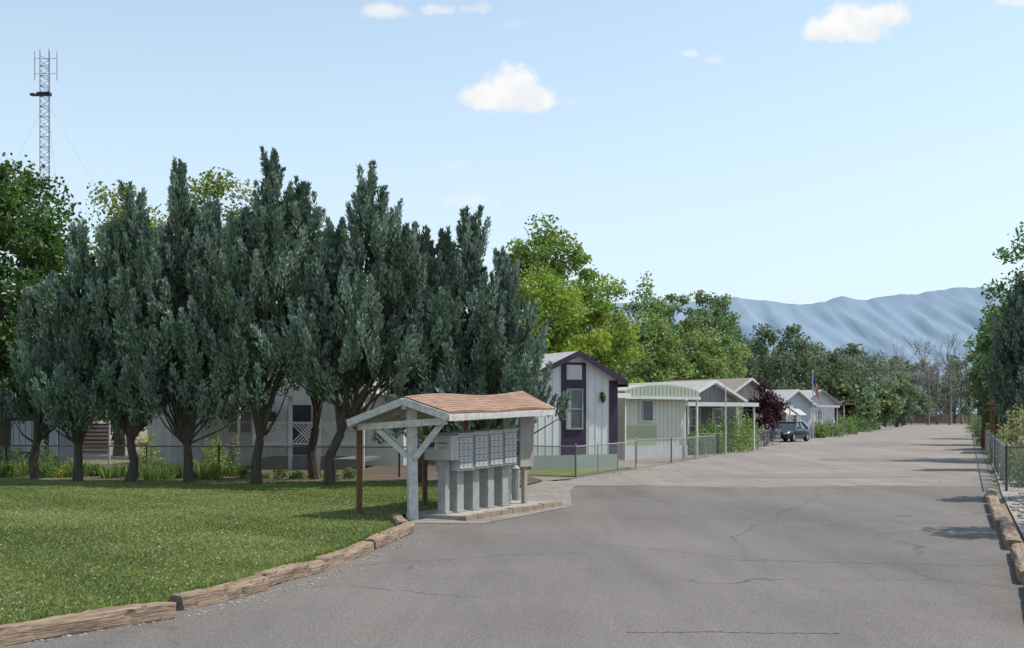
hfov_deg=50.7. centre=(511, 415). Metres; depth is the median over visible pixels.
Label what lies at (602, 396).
wall lanterns
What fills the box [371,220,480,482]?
juniper tree
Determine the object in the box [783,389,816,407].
fascia
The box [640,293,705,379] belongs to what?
ash tree
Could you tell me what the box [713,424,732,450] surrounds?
garden shrub
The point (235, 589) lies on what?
landscape timber
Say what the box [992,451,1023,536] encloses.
gravel yard
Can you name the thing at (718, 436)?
chain link fence
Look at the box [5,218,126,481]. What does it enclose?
juniper tree
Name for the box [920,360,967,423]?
bare tree
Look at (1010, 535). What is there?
landscape timber
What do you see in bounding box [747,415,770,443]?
garden shrub
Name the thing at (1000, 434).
hollyhock plant
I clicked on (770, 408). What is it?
purple plum tree
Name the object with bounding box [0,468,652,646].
road edge grit
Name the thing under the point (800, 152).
sky
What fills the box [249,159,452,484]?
juniper tree
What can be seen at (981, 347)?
locust tree
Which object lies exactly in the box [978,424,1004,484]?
chain link fence
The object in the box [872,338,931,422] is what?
bare tree
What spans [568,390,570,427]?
curtains
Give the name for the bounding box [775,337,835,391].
elm tree
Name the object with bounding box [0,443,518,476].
chain link fence
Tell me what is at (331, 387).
fascia
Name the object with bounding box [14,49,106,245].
radio tower
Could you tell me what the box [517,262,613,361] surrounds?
green ash tree
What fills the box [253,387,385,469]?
covered porch
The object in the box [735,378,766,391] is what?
fascia
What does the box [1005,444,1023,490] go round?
chain link gate
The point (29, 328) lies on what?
juniper tree
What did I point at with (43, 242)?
broadleaf tree
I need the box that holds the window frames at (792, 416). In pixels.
[781,412,796,421]
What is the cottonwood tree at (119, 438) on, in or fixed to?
on the ground at (143, 434)
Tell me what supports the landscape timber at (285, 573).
on the asphalt road surface at (618, 579)
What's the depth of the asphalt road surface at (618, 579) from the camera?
12.20 m
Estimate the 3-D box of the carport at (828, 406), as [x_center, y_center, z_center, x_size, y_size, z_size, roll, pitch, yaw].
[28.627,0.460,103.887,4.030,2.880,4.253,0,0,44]
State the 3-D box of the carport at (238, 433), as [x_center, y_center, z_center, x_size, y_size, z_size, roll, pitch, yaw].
[-10.783,0.560,39.871,2.942,2.680,3.030,0,0,8]
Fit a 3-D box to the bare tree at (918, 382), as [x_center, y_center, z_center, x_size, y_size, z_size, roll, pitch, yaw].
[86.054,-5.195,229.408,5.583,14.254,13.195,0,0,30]
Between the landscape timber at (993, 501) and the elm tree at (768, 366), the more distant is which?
the elm tree at (768, 366)
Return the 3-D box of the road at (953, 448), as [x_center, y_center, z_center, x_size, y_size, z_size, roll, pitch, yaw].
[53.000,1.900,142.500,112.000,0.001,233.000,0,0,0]
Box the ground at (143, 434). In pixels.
[83,420,1023,542]
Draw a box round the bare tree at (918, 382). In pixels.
[909,359,930,423]
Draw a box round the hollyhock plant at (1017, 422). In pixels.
[994,408,1023,469]
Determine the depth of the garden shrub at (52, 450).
34.40 m
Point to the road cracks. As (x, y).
(714, 555)
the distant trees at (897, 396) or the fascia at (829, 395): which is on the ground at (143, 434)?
the distant trees at (897, 396)
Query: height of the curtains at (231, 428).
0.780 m
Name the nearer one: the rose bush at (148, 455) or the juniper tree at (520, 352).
the juniper tree at (520, 352)
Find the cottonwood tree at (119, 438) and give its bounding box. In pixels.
[57,181,175,455]
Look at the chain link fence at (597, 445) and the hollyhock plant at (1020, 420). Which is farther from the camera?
the chain link fence at (597, 445)
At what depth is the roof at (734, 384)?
72.74 m
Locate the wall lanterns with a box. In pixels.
[540,391,605,402]
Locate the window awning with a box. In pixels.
[784,408,805,414]
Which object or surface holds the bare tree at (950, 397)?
on the road at (953, 448)
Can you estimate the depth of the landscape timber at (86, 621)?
9.44 m
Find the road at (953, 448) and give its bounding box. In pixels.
[511,423,995,492]
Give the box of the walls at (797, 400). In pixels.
[773,393,809,428]
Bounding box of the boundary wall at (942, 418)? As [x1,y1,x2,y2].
[879,413,980,422]
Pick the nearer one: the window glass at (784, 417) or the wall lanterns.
the wall lanterns
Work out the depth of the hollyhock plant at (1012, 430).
32.04 m
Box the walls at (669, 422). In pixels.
[618,398,685,458]
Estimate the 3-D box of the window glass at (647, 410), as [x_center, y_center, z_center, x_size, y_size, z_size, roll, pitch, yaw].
[5.858,-0.210,47.156,0.790,0.920,0.015,0,0,-36]
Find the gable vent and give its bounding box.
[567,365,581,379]
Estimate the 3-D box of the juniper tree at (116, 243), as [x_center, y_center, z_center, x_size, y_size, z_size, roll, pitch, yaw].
[-10.549,-2.304,30.158,4.225,8.574,3.279,0,0,0]
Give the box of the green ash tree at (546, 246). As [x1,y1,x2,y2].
[505,213,607,349]
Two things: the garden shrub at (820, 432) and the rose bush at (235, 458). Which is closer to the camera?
the rose bush at (235, 458)
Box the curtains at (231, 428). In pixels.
[174,412,345,431]
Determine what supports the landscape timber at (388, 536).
on the asphalt road surface at (618, 579)
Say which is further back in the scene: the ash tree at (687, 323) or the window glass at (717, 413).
the ash tree at (687, 323)
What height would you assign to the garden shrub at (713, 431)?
2.140 m
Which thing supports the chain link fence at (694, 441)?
on the dirt lot
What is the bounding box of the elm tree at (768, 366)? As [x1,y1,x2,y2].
[739,323,804,389]
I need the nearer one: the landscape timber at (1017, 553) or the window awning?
the landscape timber at (1017, 553)
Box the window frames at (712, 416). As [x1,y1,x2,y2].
[690,408,722,426]
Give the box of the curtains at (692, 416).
[691,409,714,425]
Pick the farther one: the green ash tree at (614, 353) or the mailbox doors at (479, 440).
the green ash tree at (614, 353)
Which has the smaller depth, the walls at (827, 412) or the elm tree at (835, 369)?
the walls at (827, 412)
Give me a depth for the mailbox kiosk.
20.32 m
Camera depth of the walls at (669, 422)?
47.76 m
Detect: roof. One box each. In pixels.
[373,351,622,384]
[618,385,698,396]
[629,380,744,401]
[646,378,769,395]
[768,389,814,405]
[801,390,839,404]
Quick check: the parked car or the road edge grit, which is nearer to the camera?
the road edge grit
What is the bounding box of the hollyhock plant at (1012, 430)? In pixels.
[1002,410,1023,479]
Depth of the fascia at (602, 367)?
38.45 m
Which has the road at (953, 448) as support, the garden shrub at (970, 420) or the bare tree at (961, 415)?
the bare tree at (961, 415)
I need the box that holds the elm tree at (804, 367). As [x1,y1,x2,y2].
[749,323,826,389]
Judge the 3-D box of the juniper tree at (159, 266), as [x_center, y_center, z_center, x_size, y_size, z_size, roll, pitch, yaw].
[-8.567,-2.632,29.914,4.537,9.170,3.468,0,0,0]
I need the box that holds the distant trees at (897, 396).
[81,333,978,439]
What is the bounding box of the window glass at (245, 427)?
[179,412,355,431]
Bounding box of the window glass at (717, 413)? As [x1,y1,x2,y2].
[693,409,720,425]
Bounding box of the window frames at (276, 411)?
[172,410,354,433]
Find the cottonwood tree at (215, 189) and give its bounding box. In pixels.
[131,166,271,329]
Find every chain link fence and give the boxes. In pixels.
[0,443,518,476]
[527,440,636,476]
[636,434,714,463]
[686,430,745,453]
[738,429,779,446]
[775,424,828,439]
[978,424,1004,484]
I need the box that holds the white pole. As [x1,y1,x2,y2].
[725,380,725,453]
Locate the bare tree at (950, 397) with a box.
[921,330,971,424]
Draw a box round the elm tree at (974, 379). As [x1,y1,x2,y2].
[963,351,993,409]
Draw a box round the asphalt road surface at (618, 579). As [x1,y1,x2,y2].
[0,485,1023,647]
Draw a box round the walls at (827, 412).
[810,393,833,427]
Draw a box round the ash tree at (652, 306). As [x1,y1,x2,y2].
[617,270,676,378]
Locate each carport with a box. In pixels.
[169,394,267,466]
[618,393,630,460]
[686,402,758,451]
[769,406,792,428]
[817,405,839,429]
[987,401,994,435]
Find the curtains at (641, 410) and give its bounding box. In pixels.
[641,401,642,420]
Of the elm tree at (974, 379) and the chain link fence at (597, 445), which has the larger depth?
the elm tree at (974, 379)
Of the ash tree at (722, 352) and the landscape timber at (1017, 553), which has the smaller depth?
the landscape timber at (1017, 553)
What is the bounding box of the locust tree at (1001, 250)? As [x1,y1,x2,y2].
[974,222,1023,379]
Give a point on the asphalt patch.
(874, 458)
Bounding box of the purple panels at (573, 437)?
[561,362,617,454]
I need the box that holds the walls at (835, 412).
[834,402,855,429]
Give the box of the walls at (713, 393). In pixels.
[686,385,735,436]
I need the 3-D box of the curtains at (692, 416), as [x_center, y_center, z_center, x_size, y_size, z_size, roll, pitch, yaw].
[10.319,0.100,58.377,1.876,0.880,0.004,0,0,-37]
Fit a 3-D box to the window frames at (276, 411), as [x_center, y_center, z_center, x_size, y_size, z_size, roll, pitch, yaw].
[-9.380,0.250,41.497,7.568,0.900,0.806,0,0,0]
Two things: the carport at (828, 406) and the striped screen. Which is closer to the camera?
the striped screen
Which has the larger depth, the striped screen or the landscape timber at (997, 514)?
the striped screen
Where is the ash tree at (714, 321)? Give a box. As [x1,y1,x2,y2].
[684,289,741,379]
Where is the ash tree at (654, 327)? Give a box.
[619,308,697,382]
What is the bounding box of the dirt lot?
[511,439,798,480]
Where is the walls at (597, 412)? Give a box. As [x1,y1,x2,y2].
[429,357,616,469]
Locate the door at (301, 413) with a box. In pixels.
[293,405,310,454]
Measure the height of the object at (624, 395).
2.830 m
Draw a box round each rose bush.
[134,429,164,465]
[200,433,227,467]
[226,431,242,468]
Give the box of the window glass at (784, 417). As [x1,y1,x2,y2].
[783,413,795,421]
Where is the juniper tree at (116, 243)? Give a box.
[53,179,200,481]
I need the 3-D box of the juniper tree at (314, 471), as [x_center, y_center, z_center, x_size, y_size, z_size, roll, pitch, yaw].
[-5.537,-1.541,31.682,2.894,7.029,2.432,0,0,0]
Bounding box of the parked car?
[769,422,809,441]
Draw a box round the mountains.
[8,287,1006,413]
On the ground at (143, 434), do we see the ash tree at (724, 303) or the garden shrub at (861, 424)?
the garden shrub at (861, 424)
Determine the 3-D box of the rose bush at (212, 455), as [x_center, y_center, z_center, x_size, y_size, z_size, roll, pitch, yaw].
[-9.331,1.209,33.995,0.943,1.461,0.995,0,0,28]
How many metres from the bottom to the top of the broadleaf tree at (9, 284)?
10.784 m
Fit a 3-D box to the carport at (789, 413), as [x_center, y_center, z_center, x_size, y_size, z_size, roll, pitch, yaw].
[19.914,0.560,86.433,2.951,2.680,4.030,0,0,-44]
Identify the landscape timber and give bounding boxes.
[0,602,175,645]
[170,575,268,609]
[254,559,324,586]
[313,541,373,569]
[364,522,414,549]
[390,513,407,525]
[985,488,996,502]
[987,496,1000,512]
[990,506,1007,528]
[999,521,1021,549]
[1010,543,1023,584]
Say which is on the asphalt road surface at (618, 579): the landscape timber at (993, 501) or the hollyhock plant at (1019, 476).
the landscape timber at (993, 501)
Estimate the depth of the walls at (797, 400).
90.08 m
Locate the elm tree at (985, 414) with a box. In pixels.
[971,355,1018,441]
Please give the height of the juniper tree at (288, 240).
9.318 m
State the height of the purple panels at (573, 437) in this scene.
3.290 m
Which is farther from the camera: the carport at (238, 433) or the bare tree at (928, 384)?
the bare tree at (928, 384)
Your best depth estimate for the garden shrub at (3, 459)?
34.48 m
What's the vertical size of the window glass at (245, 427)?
0.840 m
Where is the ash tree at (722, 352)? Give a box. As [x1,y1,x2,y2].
[693,331,753,378]
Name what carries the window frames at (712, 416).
attached to the walls at (713, 393)
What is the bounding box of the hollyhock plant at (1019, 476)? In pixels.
[1010,444,1023,486]
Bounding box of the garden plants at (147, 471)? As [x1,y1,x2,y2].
[0,457,355,480]
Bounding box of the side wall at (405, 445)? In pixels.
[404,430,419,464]
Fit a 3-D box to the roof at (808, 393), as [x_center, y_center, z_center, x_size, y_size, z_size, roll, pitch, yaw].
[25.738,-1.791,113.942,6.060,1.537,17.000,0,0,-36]
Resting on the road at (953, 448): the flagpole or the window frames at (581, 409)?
the flagpole
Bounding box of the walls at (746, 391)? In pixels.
[736,383,767,433]
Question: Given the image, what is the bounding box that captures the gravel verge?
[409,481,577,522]
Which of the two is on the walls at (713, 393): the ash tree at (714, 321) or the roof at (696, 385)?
the roof at (696, 385)
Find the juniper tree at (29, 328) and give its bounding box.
[0,283,63,478]
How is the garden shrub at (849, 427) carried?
on the ground at (143, 434)
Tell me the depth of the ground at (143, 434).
45.37 m
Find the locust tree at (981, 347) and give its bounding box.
[963,292,1011,390]
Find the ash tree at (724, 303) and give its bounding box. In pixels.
[704,293,745,378]
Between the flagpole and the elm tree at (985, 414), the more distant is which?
the flagpole
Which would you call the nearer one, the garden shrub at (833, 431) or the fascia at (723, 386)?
the fascia at (723, 386)
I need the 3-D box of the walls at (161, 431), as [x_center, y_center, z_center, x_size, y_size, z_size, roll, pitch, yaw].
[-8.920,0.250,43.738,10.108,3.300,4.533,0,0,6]
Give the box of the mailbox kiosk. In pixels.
[346,391,562,520]
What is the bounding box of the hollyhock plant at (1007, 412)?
[997,404,1023,474]
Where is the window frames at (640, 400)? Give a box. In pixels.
[639,399,653,421]
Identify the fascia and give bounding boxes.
[204,378,399,396]
[362,350,628,388]
[686,380,747,402]
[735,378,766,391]
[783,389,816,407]
[810,390,841,405]
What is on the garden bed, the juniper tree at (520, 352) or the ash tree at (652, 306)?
the juniper tree at (520, 352)
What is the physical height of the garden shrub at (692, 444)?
1.465 m
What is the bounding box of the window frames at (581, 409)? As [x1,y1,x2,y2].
[566,388,582,429]
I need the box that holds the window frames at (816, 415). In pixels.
[810,410,821,420]
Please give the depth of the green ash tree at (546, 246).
61.35 m
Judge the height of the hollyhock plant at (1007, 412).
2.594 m
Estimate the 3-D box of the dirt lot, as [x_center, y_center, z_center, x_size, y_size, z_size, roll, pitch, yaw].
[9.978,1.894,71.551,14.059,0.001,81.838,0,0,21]
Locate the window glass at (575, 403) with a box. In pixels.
[571,390,580,427]
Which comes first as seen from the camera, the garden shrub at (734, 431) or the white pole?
the white pole
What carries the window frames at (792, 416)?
attached to the walls at (797, 400)
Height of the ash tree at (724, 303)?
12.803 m
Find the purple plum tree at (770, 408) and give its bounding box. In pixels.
[741,378,790,445]
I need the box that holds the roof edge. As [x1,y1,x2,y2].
[626,396,700,399]
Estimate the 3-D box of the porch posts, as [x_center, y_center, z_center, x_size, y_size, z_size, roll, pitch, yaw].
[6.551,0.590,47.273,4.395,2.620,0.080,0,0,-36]
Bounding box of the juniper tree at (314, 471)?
[292,270,369,478]
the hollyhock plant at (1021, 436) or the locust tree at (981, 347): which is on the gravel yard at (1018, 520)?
the hollyhock plant at (1021, 436)
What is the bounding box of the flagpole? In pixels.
[812,370,821,438]
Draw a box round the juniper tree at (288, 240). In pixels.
[177,145,333,483]
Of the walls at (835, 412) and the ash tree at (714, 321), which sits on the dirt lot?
the ash tree at (714, 321)
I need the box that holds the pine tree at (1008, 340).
[981,270,1023,442]
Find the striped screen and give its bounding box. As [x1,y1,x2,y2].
[82,421,109,466]
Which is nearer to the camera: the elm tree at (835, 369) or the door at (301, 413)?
the door at (301, 413)
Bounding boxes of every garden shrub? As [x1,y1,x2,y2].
[0,446,29,467]
[23,440,59,465]
[686,427,710,454]
[690,414,732,453]
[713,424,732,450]
[714,396,752,452]
[734,413,761,449]
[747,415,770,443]
[810,421,827,437]
[818,417,848,436]
[835,412,860,433]
[844,411,875,431]
[864,415,881,429]
[963,412,977,428]
[965,415,980,432]
[965,416,980,436]
[972,424,980,444]
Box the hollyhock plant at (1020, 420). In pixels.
[1015,407,1023,451]
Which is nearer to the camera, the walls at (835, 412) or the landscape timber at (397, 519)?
the landscape timber at (397, 519)
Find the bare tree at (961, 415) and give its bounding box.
[921,362,972,423]
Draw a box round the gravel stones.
[1004,492,1023,521]
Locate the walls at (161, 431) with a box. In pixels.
[148,385,403,464]
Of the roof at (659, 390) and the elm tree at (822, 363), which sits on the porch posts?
the roof at (659, 390)
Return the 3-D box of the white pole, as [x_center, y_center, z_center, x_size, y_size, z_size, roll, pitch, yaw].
[10.476,0.084,53.000,0.074,3.631,0.074,0,0,-22]
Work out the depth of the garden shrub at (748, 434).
59.79 m
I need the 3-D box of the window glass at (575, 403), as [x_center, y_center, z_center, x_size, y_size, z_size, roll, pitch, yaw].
[2.214,-0.230,38.435,0.660,1.400,0.015,0,0,-30]
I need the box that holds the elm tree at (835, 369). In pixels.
[810,349,865,395]
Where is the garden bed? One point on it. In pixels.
(392, 477)
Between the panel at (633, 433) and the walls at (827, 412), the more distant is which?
the walls at (827, 412)
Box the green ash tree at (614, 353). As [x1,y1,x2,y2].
[552,273,645,382]
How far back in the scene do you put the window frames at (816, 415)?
107.29 m
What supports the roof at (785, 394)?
on the walls at (797, 400)
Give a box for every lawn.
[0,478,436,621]
[528,467,632,475]
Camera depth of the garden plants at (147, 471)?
32.15 m
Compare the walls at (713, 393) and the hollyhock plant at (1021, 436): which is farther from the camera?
the walls at (713, 393)
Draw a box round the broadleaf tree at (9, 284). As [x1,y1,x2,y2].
[0,243,20,317]
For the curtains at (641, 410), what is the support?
attached to the window frames at (640, 400)
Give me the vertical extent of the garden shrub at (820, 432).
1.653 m
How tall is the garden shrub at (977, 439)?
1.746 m
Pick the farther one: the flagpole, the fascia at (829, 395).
the fascia at (829, 395)
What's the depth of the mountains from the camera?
8360.33 m
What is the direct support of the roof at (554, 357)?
on the walls at (597, 412)
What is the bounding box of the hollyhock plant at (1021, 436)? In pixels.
[999,417,1023,483]
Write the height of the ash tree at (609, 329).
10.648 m
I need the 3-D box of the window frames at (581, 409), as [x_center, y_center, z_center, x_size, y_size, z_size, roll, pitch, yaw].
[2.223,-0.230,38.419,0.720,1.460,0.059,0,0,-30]
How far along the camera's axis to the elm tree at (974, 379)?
87.94 m
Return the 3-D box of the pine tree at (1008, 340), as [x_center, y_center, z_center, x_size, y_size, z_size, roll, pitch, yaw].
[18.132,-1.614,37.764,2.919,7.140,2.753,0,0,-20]
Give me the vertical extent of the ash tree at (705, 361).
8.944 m
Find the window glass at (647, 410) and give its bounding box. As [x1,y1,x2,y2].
[643,401,652,420]
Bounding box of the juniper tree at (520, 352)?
[475,278,539,458]
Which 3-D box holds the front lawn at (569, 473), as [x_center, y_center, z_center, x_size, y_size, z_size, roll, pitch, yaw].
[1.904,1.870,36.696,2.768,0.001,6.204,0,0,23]
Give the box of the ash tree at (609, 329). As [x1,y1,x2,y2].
[600,312,638,376]
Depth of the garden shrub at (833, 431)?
97.48 m
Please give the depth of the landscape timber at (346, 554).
14.05 m
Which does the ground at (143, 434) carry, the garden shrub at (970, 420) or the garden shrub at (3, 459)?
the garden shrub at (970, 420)
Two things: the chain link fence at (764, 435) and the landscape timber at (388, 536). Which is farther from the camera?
the chain link fence at (764, 435)
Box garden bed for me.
[0,464,541,485]
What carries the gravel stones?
on the gravel yard at (1018, 520)
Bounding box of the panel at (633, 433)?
[626,426,656,445]
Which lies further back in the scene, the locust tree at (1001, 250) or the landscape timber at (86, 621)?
the locust tree at (1001, 250)
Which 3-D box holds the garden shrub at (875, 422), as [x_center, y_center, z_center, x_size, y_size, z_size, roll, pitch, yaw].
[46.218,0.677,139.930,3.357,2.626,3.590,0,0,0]
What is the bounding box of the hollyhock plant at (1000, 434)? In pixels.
[984,416,1009,463]
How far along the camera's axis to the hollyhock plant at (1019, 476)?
28.67 m
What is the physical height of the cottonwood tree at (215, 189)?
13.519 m
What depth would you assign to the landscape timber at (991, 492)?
24.52 m
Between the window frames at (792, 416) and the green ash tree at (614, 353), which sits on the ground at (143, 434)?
the green ash tree at (614, 353)
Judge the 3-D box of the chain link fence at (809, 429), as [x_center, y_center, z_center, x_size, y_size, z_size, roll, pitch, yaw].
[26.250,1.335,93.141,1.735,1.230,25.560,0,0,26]
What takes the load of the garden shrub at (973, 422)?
on the ground at (143, 434)
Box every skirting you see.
[428,454,616,469]
[626,445,686,459]
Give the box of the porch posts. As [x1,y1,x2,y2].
[623,399,697,458]
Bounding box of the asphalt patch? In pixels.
[688,442,938,477]
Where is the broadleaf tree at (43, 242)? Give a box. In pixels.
[0,152,92,463]
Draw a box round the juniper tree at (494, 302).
[399,204,570,445]
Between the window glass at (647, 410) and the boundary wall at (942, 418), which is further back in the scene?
the boundary wall at (942, 418)
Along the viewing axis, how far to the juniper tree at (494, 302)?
28.94 m
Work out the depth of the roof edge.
47.07 m
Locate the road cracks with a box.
[360,464,1001,633]
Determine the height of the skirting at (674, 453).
0.580 m
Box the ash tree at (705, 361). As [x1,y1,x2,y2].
[667,326,733,380]
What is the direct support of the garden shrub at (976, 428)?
on the ground at (143, 434)
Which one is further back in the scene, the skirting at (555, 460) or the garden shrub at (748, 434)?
the garden shrub at (748, 434)
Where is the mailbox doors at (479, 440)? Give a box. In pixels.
[459,433,516,468]
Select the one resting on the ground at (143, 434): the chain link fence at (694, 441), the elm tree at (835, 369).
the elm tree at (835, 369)
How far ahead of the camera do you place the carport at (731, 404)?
55.86 m
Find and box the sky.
[0,0,1023,321]
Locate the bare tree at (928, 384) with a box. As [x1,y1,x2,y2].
[901,335,947,424]
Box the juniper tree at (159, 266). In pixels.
[112,156,275,482]
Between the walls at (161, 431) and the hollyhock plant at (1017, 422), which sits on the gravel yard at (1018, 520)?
the hollyhock plant at (1017, 422)
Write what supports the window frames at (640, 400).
attached to the walls at (669, 422)
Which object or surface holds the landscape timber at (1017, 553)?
on the asphalt road surface at (618, 579)
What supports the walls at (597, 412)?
on the ground at (143, 434)
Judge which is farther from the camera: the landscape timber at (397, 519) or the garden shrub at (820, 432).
the garden shrub at (820, 432)
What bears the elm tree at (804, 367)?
on the ground at (143, 434)

